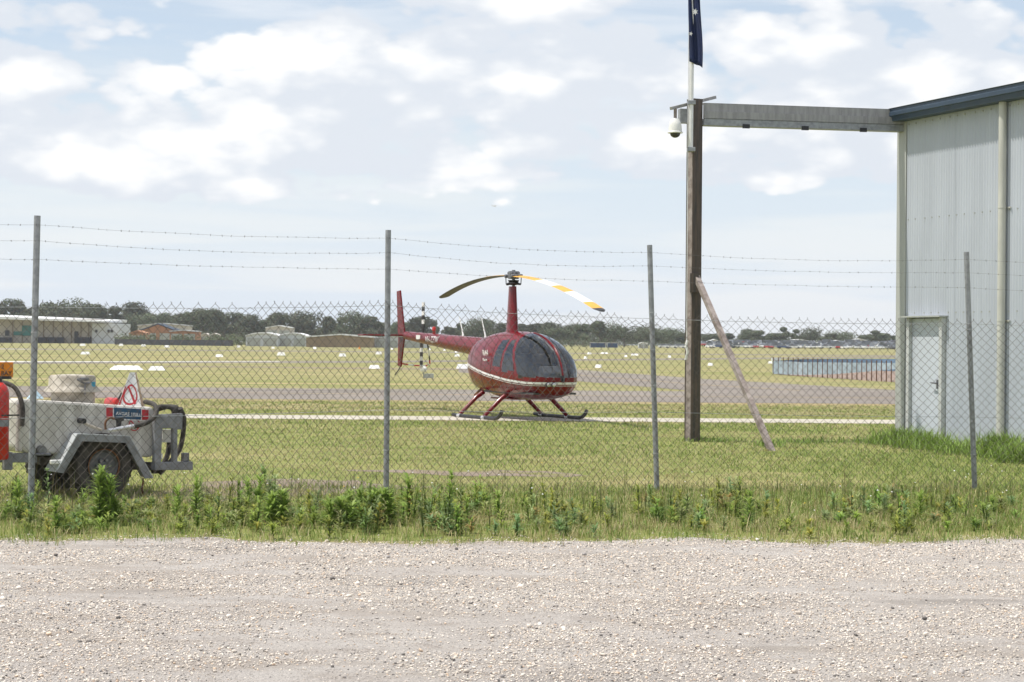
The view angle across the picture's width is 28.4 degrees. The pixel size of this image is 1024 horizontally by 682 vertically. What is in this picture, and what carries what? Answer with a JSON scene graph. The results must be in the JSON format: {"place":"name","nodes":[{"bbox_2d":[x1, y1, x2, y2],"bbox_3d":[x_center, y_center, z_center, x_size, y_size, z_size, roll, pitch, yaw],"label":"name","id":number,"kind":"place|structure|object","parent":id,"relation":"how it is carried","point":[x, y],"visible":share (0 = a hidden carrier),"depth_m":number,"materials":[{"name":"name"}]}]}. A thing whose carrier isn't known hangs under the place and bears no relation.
{"place":"outdoors","nodes":[
{"label":"outdoors","id":0,"kind":"place"},
{"bbox_2d":[141,323,179,339],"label":"navy roof house","id":1,"kind":"structure","parent":0,"point":[161,329],"depth_m":660.00,"materials":[{"name":"orange brick"}]},
{"bbox_2d":[137,323,192,329],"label":"long roof building","id":2,"kind":"structure","parent":0,"point":[187,327],"depth_m":690.00,"materials":[{"name":"metal"}]},
{"bbox_2d":[169,330,201,339],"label":"brick house","id":3,"kind":"structure","parent":0,"point":[183,332],"depth_m":640.00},
{"bbox_2d":[265,325,294,333],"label":"hidden house","id":4,"kind":"structure","parent":0,"point":[283,329],"depth_m":790.00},
{"bbox_2d":[121,479,444,502],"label":"dirt track","id":5,"kind":"structure","parent":0,"point":[284,483],"depth_m":23.02,"materials":[{"name":"soil"}]},
{"bbox_2d":[163,366,457,369],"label":"gravel track","id":6,"kind":"structure","parent":0,"point":[313,367],"depth_m":122.37,"materials":[{"name":"gravel"}]},
{"bbox_2d":[0,348,895,355],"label":"runway","id":7,"kind":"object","parent":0,"point":[423,352],"visible":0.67,"depth_m":310.49,"materials":[{"name":"asphalt"}]},
{"bbox_2d":[7,386,894,403],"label":"taxiway","id":8,"kind":"structure","parent":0,"point":[417,394],"depth_m":61.56,"materials":[{"name":"grey asphalt"}]},
{"bbox_2d":[183,392,858,397],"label":"taxiway line","id":9,"kind":"object","parent":8,"relation":"on","point":[473,394],"depth_m":62.81,"materials":[{"name":"paint"}]},
{"bbox_2d":[0,342,906,543],"bbox_3d":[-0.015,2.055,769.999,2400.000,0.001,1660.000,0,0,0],"label":"airfield ground","id":10,"kind":"structure","parent":0,"point":[717,369],"depth_m":108.76,"materials":[{"name":"green plant"}]},
{"bbox_2d":[0,298,25,314],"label":"gum tree","id":11,"kind":"object","parent":10,"relation":"on","point":[19,305],"visible":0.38,"depth_m":849.53,"materials":[{"name":"green plant"}]},
{"bbox_2d":[38,297,85,317],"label":"gum tree","id":12,"kind":"object","parent":10,"relation":"on","point":[55,313],"visible":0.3,"depth_m":799.02,"materials":[{"name":"green plant"}]},
{"bbox_2d":[0,315,130,343],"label":"hangar","id":13,"kind":"structure","parent":10,"relation":"on","point":[60,328],"depth_m":700.00,"materials":[{"name":"white metal"}]},
{"bbox_2d":[57,297,105,317],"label":"gum tree","id":14,"kind":"object","parent":10,"relation":"on","point":[80,313],"visible":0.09,"depth_m":827.89,"materials":[{"name":"green plant"}]},
{"bbox_2d":[80,304,110,318],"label":"gum tree","id":15,"kind":"object","parent":10,"relation":"on","point":[96,310],"visible":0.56,"depth_m":810.50,"materials":[{"name":"green plant"}]},
{"bbox_2d":[108,306,127,323],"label":"gum tree","id":16,"kind":"object","parent":10,"relation":"on","point":[116,309],"visible":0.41,"depth_m":807.43,"materials":[{"name":"green plant"}]},
{"bbox_2d":[110,365,142,369],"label":"gable marker","id":17,"kind":"object","parent":10,"relation":"on","point":[125,367],"visible":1,"depth_m":108.53,"materials":[{"name":"white paint"}]},
{"bbox_2d":[119,310,142,331],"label":"gum tree","id":18,"kind":"object","parent":10,"relation":"on","point":[132,323],"visible":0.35,"depth_m":820.90,"materials":[{"name":"green plant"}]},
{"bbox_2d":[120,300,149,319],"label":"gum tree","id":19,"kind":"object","parent":10,"relation":"on","point":[134,309],"visible":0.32,"depth_m":854.31,"materials":[{"name":"green plant"}]},
{"bbox_2d":[134,312,160,324],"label":"gum tree","id":20,"kind":"object","parent":10,"relation":"on","point":[145,319],"visible":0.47,"depth_m":811.59,"materials":[{"name":"green plant"}]},
{"bbox_2d":[115,339,232,345],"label":"black hoarding","id":21,"kind":"object","parent":10,"relation":"on","point":[176,342],"visible":0.74,"depth_m":569.98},
{"bbox_2d":[166,312,197,330],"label":"gum tree","id":22,"kind":"object","parent":10,"relation":"on","point":[173,320],"visible":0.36,"depth_m":811.22,"materials":[{"name":"green plant"}]},
{"bbox_2d":[181,309,219,333],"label":"gum tree","id":23,"kind":"object","parent":10,"relation":"on","point":[199,326],"visible":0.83,"depth_m":806.70,"materials":[{"name":"green plant"}]},
{"bbox_2d":[203,308,229,332],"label":"gum tree","id":24,"kind":"object","parent":10,"relation":"on","point":[223,319],"visible":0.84,"depth_m":810.49,"materials":[{"name":"green plant"}]},
{"bbox_2d":[224,312,245,335],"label":"gum tree","id":25,"kind":"object","parent":10,"relation":"on","point":[231,328],"visible":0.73,"depth_m":831.30,"materials":[{"name":"green plant"}]},
{"bbox_2d":[235,313,261,334],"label":"gum tree","id":26,"kind":"object","parent":10,"relation":"on","point":[246,325],"visible":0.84,"depth_m":824.73,"materials":[{"name":"green plant"}]},
{"bbox_2d":[245,332,279,345],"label":"rounded hangar","id":27,"kind":"structure","parent":10,"relation":"on","point":[257,338],"depth_m":544.88,"materials":[{"name":"metal"}]},
{"bbox_2d":[265,312,291,326],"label":"gum tree","id":28,"kind":"object","parent":10,"relation":"on","point":[275,316],"visible":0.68,"depth_m":806.44,"materials":[{"name":"green plant"}]},
{"bbox_2d":[280,333,310,346],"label":"rounded hangar","id":29,"kind":"structure","parent":10,"relation":"on","point":[292,339],"depth_m":549.88,"materials":[{"name":"metal"}]},
{"bbox_2d":[284,310,323,332],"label":"gum tree","id":30,"kind":"object","parent":10,"relation":"on","point":[297,319],"visible":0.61,"depth_m":843.46,"materials":[{"name":"green plant"}]},
{"bbox_2d":[303,321,316,335],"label":"gum tree","id":31,"kind":"object","parent":10,"relation":"on","point":[310,331],"visible":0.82,"depth_m":834.75,"materials":[{"name":"green plant"}]},
{"bbox_2d":[314,316,336,334],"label":"gum tree","id":32,"kind":"object","parent":10,"relation":"on","point":[326,322],"visible":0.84,"depth_m":812.69,"materials":[{"name":"green plant"}]},
{"bbox_2d":[305,334,374,347],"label":"beige shed","id":33,"kind":"structure","parent":10,"relation":"on","point":[342,341],"depth_m":504.88,"materials":[{"name":"metal"}]},
{"bbox_2d":[309,339,335,346],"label":"roller door","id":34,"kind":"structure","parent":33,"relation":"in","point":[333,343],"depth_m":504.88,"materials":[{"name":"metal"}]},
{"bbox_2d":[343,339,369,347],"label":"roller door","id":35,"kind":"structure","parent":33,"relation":"in","point":[358,341],"depth_m":504.88,"materials":[{"name":"metal"}]},
{"bbox_2d":[336,310,369,334],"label":"gum tree","id":36,"kind":"object","parent":10,"relation":"on","point":[351,321],"visible":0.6,"depth_m":833.37,"materials":[{"name":"green plant"}]},
{"bbox_2d":[354,316,383,333],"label":"gum tree","id":37,"kind":"object","parent":10,"relation":"on","point":[370,325],"visible":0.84,"depth_m":823.86,"materials":[{"name":"green plant"}]},
{"bbox_2d":[375,336,426,347],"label":"grey shed","id":38,"kind":"structure","parent":10,"relation":"on","point":[393,343],"depth_m":509.88,"materials":[{"name":"metal"}]},
{"bbox_2d":[376,340,396,347],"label":"roller door","id":39,"kind":"structure","parent":38,"relation":"in","point":[393,343],"depth_m":509.84,"materials":[{"name":"metal"}]},
{"bbox_2d":[404,341,423,347],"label":"roller door","id":40,"kind":"structure","parent":38,"relation":"in","point":[408,345],"depth_m":509.84,"materials":[{"name":"metal"}]},
{"bbox_2d":[405,316,437,332],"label":"gum tree","id":41,"kind":"object","parent":10,"relation":"on","point":[413,321],"visible":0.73,"depth_m":819.07,"materials":[{"name":"green plant"}]},
{"bbox_2d":[7,313,871,346],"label":"distant woodland","id":42,"kind":"object","parent":10,"relation":"on","point":[592,336],"visible":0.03,"depth_m":914.61,"materials":[{"name":"green plant"}]},
{"bbox_2d":[456,316,490,336],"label":"gum tree","id":43,"kind":"object","parent":10,"relation":"on","point":[473,328],"visible":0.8,"depth_m":806.94,"materials":[{"name":"green plant"}]},
{"bbox_2d":[113,332,842,346],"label":"scrub","id":44,"kind":"object","parent":10,"relation":"on","point":[244,340],"visible":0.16,"depth_m":612.70,"materials":[{"name":"green plant"}]},
{"bbox_2d":[481,318,495,336],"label":"gum tree","id":45,"kind":"object","parent":10,"relation":"on","point":[490,325],"visible":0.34,"depth_m":850.15,"materials":[{"name":"green plant"}]},
{"bbox_2d":[490,322,522,334],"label":"gum tree","id":46,"kind":"object","parent":10,"relation":"on","point":[500,326],"visible":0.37,"depth_m":799.89,"materials":[{"name":"green plant"}]},
{"bbox_2d":[536,321,562,337],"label":"gum tree","id":47,"kind":"object","parent":10,"relation":"on","point":[549,325],"visible":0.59,"depth_m":821.80,"materials":[{"name":"green plant"}]},
{"bbox_2d":[544,328,574,340],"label":"gum tree","id":48,"kind":"object","parent":10,"relation":"on","point":[557,333],"visible":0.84,"depth_m":814.28,"materials":[{"name":"green plant"}]},
{"bbox_2d":[571,323,594,346],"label":"gum tree","id":49,"kind":"object","parent":10,"relation":"on","point":[582,330],"visible":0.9,"depth_m":795.36,"materials":[{"name":"green plant"}]},
{"bbox_2d":[589,320,611,340],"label":"gum tree","id":50,"kind":"object","parent":10,"relation":"on","point":[602,332],"visible":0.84,"depth_m":815.29,"materials":[{"name":"green plant"}]},
{"bbox_2d":[595,320,625,341],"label":"gum tree","id":51,"kind":"object","parent":10,"relation":"on","point":[617,332],"visible":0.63,"depth_m":823.53,"materials":[{"name":"green plant"}]},
{"bbox_2d":[620,323,664,342],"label":"gum tree","id":52,"kind":"object","parent":10,"relation":"on","point":[628,335],"visible":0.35,"depth_m":841.89,"materials":[{"name":"green plant"}]},
{"bbox_2d":[632,327,674,343],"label":"gum tree","id":53,"kind":"object","parent":10,"relation":"on","point":[658,337],"visible":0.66,"depth_m":808.79,"materials":[{"name":"green plant"}]},
{"bbox_2d":[658,327,684,343],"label":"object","id":54,"kind":"object","parent":10,"relation":"on","point":[670,332],"visible":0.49,"depth_m":859.55,"materials":[{"name":"white metal"}]},
{"bbox_2d":[669,332,684,344],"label":"gum tree","id":55,"kind":"object","parent":10,"relation":"on","point":[680,337],"visible":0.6,"depth_m":810.56,"materials":[{"name":"green plant"}]},
{"bbox_2d":[701,333,719,340],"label":"gum tree","id":56,"kind":"object","parent":10,"relation":"on","point":[707,337],"visible":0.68,"depth_m":902.53,"materials":[{"name":"green plant"}]},
{"bbox_2d":[737,328,755,340],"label":"gum tree","id":57,"kind":"object","parent":10,"relation":"on","point":[743,336],"visible":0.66,"depth_m":896.12,"materials":[{"name":"green plant"}]},
{"bbox_2d":[749,330,772,340],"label":"gum tree","id":58,"kind":"object","parent":10,"relation":"on","point":[761,335],"visible":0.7,"depth_m":866.37,"materials":[{"name":"green plant"}]},
{"bbox_2d":[764,333,787,339],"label":"gum tree","id":59,"kind":"object","parent":10,"relation":"on","point":[775,336],"visible":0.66,"depth_m":871.14,"materials":[{"name":"green plant"}]},
{"bbox_2d":[798,325,823,341],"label":"gum tree","id":60,"kind":"object","parent":10,"relation":"on","point":[809,335],"visible":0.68,"depth_m":873.62,"materials":[{"name":"green plant"}]},
{"bbox_2d":[822,329,857,339],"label":"gum tree","id":61,"kind":"object","parent":10,"relation":"on","point":[841,335],"visible":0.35,"depth_m":919.92,"materials":[{"name":"green plant"}]},
{"bbox_2d":[13,356,895,363],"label":"runway","id":62,"kind":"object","parent":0,"point":[436,360],"visible":0.5,"depth_m":162.44,"materials":[{"name":"grey asphalt"}]},
{"bbox_2d":[0,361,270,361],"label":"runway line","id":63,"kind":"object","parent":62,"relation":"on","point":[136,361],"visible":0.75,"depth_m":148.18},
{"bbox_2d":[0,531,1023,681],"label":"gravel yard","id":64,"kind":"structure","parent":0,"point":[320,646],"depth_m":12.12,"materials":[{"name":"beige gravel"}]},
{"bbox_2d":[0,398,1023,541],"bbox_3d":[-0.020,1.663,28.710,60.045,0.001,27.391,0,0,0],"label":"lawn","id":65,"kind":"structure","parent":0,"point":[452,458],"depth_m":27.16,"materials":[{"name":"green plant"}]},
{"bbox_2d":[3,475,31,514],"bbox_3d":[-4.500,1.421,18.450,0.443,0.407,0.408,0,0,0],"label":"tall weed","id":66,"kind":"object","parent":65,"relation":"on","point":[18,490],"visible":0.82,"depth_m":18.42,"materials":[{"name":"green plant"}]},
{"bbox_2d":[37,493,69,527],"bbox_3d":[-3.878,1.460,17.191,0.341,0.337,0.347,0,0,0],"label":"tall weed","id":67,"kind":"object","parent":65,"relation":"on","point":[55,503],"visible":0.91,"depth_m":17.17,"materials":[{"name":"green plant"}]},
{"bbox_2d":[0,374,192,497],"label":"fuel trailer","id":68,"kind":"object","parent":65,"relation":"on","point":[49,423],"visible":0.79,"depth_m":21.01,"materials":[{"name":"metal"}]},
{"bbox_2d":[0,362,12,376],"bbox_3d":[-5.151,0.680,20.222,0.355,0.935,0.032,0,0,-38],"label":"beacon light","id":69,"kind":"object","parent":68,"relation":"attached to","point":[6,367],"visible":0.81,"depth_m":20.28,"materials":[{"name":"orange plastic"}]},
{"bbox_2d":[0,376,19,459],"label":"fire extinguisher","id":70,"kind":"object","parent":68,"relation":"attached to","point":[4,440],"visible":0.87,"depth_m":20.16,"materials":[{"name":"red metal"}]},
{"bbox_2d":[104,393,121,404],"bbox_3d":[-4.248,0.630,21.589,0.108,0.161,0.293,0,0,-38],"label":"fire extinguisher","id":71,"kind":"object","parent":68,"relation":"on","point":[114,401],"visible":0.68,"depth_m":21.50,"materials":[{"name":"red metal"}]},
{"bbox_2d":[118,372,144,406],"bbox_3d":[-4.016,0.518,21.514,0.320,0.371,0.134,0,0,-38],"label":"warning sign","id":72,"kind":"object","parent":68,"relation":"on","point":[134,389],"visible":0.88,"depth_m":21.50,"materials":[{"name":"white paint"}]},
{"bbox_2d":[78,463,134,524],"bbox_3d":[-3.609,1.347,17.960,0.614,0.567,0.565,0,0,0],"label":"tall weed","id":73,"kind":"object","parent":65,"relation":"on","point":[102,486],"visible":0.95,"depth_m":17.90,"materials":[{"name":"green plant"}]},
{"bbox_2d":[102,495,132,522],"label":"tall weed","id":74,"kind":"object","parent":65,"relation":"on","point":[114,505],"visible":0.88,"depth_m":17.95,"materials":[{"name":"green plant"}]},
{"bbox_2d":[164,483,191,518],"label":"tall weed","id":75,"kind":"object","parent":65,"relation":"on","point":[177,500],"visible":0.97,"depth_m":18.55,"materials":[{"name":"green plant"}]},
{"bbox_2d":[182,473,206,518],"bbox_3d":[-2.889,1.420,18.547,0.362,0.433,0.408,0,0,0],"label":"tall weed","id":76,"kind":"object","parent":65,"relation":"on","point":[196,500],"visible":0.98,"depth_m":18.56,"materials":[{"name":"green plant"}]},
{"bbox_2d":[241,476,256,507],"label":"tall weed","id":77,"kind":"object","parent":65,"relation":"on","point":[247,484],"visible":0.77,"depth_m":19.18,"materials":[{"name":"green plant"}]},
{"bbox_2d":[249,473,266,507],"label":"tall weed","id":78,"kind":"object","parent":65,"relation":"on","point":[257,492],"visible":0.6,"depth_m":19.18,"materials":[{"name":"green plant"}]},
{"bbox_2d":[249,487,303,523],"bbox_3d":[-2.113,1.475,18.117,0.573,0.354,0.501,0,0,30],"label":"tall weed","id":79,"kind":"object","parent":65,"relation":"on","point":[281,507],"visible":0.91,"depth_m":18.08,"materials":[{"name":"green plant"}]},
{"bbox_2d":[310,493,362,525],"bbox_3d":[-1.569,1.501,17.915,0.705,0.312,0.584,0,0,43],"label":"tall weed","id":80,"kind":"object","parent":65,"relation":"on","point":[331,502],"visible":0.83,"depth_m":17.86,"materials":[{"name":"green plant"}]},
{"bbox_2d":[336,484,377,523],"bbox_3d":[-1.387,1.462,18.181,0.719,0.373,0.587,0,0,0],"label":"tall weed","id":81,"kind":"object","parent":65,"relation":"on","point":[349,493],"visible":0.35,"depth_m":18.17,"materials":[{"name":"green plant"}]},
{"bbox_2d":[369,485,408,524],"bbox_3d":[-1.170,1.470,18.172,0.622,0.371,0.573,0,0,0],"label":"tall weed","id":82,"kind":"object","parent":65,"relation":"on","point":[384,494],"visible":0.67,"depth_m":18.11,"materials":[{"name":"green plant"}]},
{"bbox_2d":[396,472,414,516],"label":"tall weed","id":83,"kind":"object","parent":65,"relation":"on","point":[407,494],"visible":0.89,"depth_m":18.73,"materials":[{"name":"green plant"}]},
{"bbox_2d":[441,469,457,509],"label":"tall weed","id":84,"kind":"object","parent":65,"relation":"on","point":[451,477],"visible":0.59,"depth_m":18.77,"materials":[{"name":"green plant"}]},
{"bbox_2d":[346,469,587,476],"bbox_3d":[-0.636,1.653,25.458,3.202,0.001,1.400,0,0,0],"label":"dirt patch","id":85,"kind":"object","parent":65,"relation":"on","point":[478,472],"visible":0.7,"depth_m":25.43,"materials":[{"name":"soil"}]},
{"bbox_2d":[487,488,515,518],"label":"tall weed","id":86,"kind":"object","parent":65,"relation":"on","point":[497,501],"visible":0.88,"depth_m":18.81,"materials":[{"name":"green plant"}]},
{"bbox_2d":[0,215,1023,514],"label":"chain link fence","id":87,"kind":"object","parent":65,"relation":"on","point":[32,397],"visible":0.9,"depth_m":21.40,"materials":[{"name":"metal"}]},
{"bbox_2d":[0,458,1023,547],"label":"verge grass","id":88,"kind":"structure","parent":65,"relation":"on","point":[770,530],"depth_m":18.14,"materials":[{"name":"green plant"}]},
{"bbox_2d":[0,463,1023,537],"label":"verge weeds","id":89,"kind":"object","parent":65,"relation":"on","point":[460,507],"visible":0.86,"depth_m":18.47,"materials":[{"name":"green plant"}]},
{"bbox_2d":[684,98,702,441],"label":"steel column","id":90,"kind":"structure","parent":65,"relation":"on","point":[693,259],"depth_m":34.05,"materials":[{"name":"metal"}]},
{"bbox_2d":[684,0,695,359],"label":"flagpole","id":91,"kind":"object","parent":90,"relation":"attached to","point":[691,102],"visible":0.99,"depth_m":33.82,"materials":[{"name":"metal"}]},
{"bbox_2d":[688,0,702,67],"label":"flag","id":92,"kind":"object","parent":91,"relation":"hanging from","point":[695,45],"visible":1,"depth_m":33.79,"materials":[{"name":"blue fabric"}]},
{"bbox_2d":[670,96,716,109],"bbox_3d":[3.051,-4.008,34.102,1.080,0.327,0.051,0,0,-41],"label":"camera arm","id":93,"kind":"object","parent":90,"relation":"attached to","point":[685,104],"visible":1,"depth_m":33.94},
{"bbox_2d":[668,108,682,137],"bbox_3d":[2.723,-3.633,33.802,0.254,0.490,0.254,0,0,0],"label":"security camera","id":94,"kind":"object","parent":93,"relation":"attached to","point":[675,129],"visible":1,"depth_m":33.73,"materials":[{"name":"plastic"}]},
{"bbox_2d":[678,103,903,132],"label":"beam","id":95,"kind":"structure","parent":90,"relation":"attached to","point":[747,116],"depth_m":34.42,"materials":[{"name":"grey metal"}]},
{"bbox_2d":[690,273,775,450],"bbox_3d":[3.524,0.350,32.625,0.172,2.961,3.054,0,0,-19],"label":"diagonal brace","id":96,"kind":"object","parent":65,"relation":"on","point":[696,285],"visible":0.82,"depth_m":32.73,"materials":[{"name":"wood"}]},
{"bbox_2d":[738,488,761,526],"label":"tall weed","id":97,"kind":"object","parent":65,"relation":"on","point":[749,499],"visible":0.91,"depth_m":18.20,"materials":[{"name":"green plant"}]},
{"bbox_2d":[678,419,1023,463],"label":"long grass","id":98,"kind":"structure","parent":65,"relation":"on","point":[907,437],"depth_m":31.75,"materials":[{"name":"green plant"}]},
{"bbox_2d":[908,488,935,515],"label":"tall weed","id":99,"kind":"object","parent":65,"relation":"on","point":[920,497],"visible":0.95,"depth_m":19.16,"materials":[{"name":"green plant"}]},
{"bbox_2d":[889,81,1023,443],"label":"hangar","id":100,"kind":"structure","parent":65,"relation":"on","point":[960,174],"depth_m":33.16,"materials":[{"name":"metal"}]},
{"bbox_2d":[900,315,947,437],"bbox_3d":[6.917,0.650,34.052,0.190,2.145,1.230,0,0,-20],"label":"door","id":101,"kind":"structure","parent":100,"relation":"in","point":[940,329],"depth_m":34.07,"materials":[{"name":"metal"}]},
{"bbox_2d":[0,0,1023,344],"label":"sky","id":102,"kind":"structure","parent":0,"point":[342,120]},
{"bbox_2d":[159,410,894,419],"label":"grass strip","id":103,"kind":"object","parent":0,"point":[526,413],"depth_m":45.84,"materials":[{"name":"green plant"}]},
{"bbox_2d":[185,414,894,423],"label":"concrete path","id":104,"kind":"structure","parent":0,"point":[544,418],"depth_m":43.47,"materials":[{"name":"beige concrete"}]},
{"bbox_2d":[358,270,604,419],"bbox_3d":[-0.356,0.064,44.715,2.145,3.217,11.635,0,0,-26],"label":"helicopter","id":105,"kind":"object","parent":104,"relation":"on","point":[512,294],"visible":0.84,"depth_m":43.64,"materials":[{"name":"red metal"}]},
{"bbox_2d":[459,369,894,398],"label":"crossing taxiway","id":106,"kind":"structure","parent":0,"point":[815,390],"depth_m":78.28,"materials":[{"name":"grey asphalt"}]},
{"bbox_2d":[680,345,895,349],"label":"ground rise","id":107,"kind":"structure","parent":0,"point":[801,348],"depth_m":697.75,"materials":[{"name":"plant"}]},
{"bbox_2d":[779,371,894,381],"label":"bare soil","id":108,"kind":"structure","parent":0,"point":[868,375],"depth_m":106.72,"materials":[{"name":"soil"}]},
{"bbox_2d":[771,357,894,381],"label":"shade cloth enclosure","id":109,"kind":"object","parent":108,"relation":"on","point":[839,366],"visible":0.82,"depth_m":101.72,"materials":[{"name":"fabric"}]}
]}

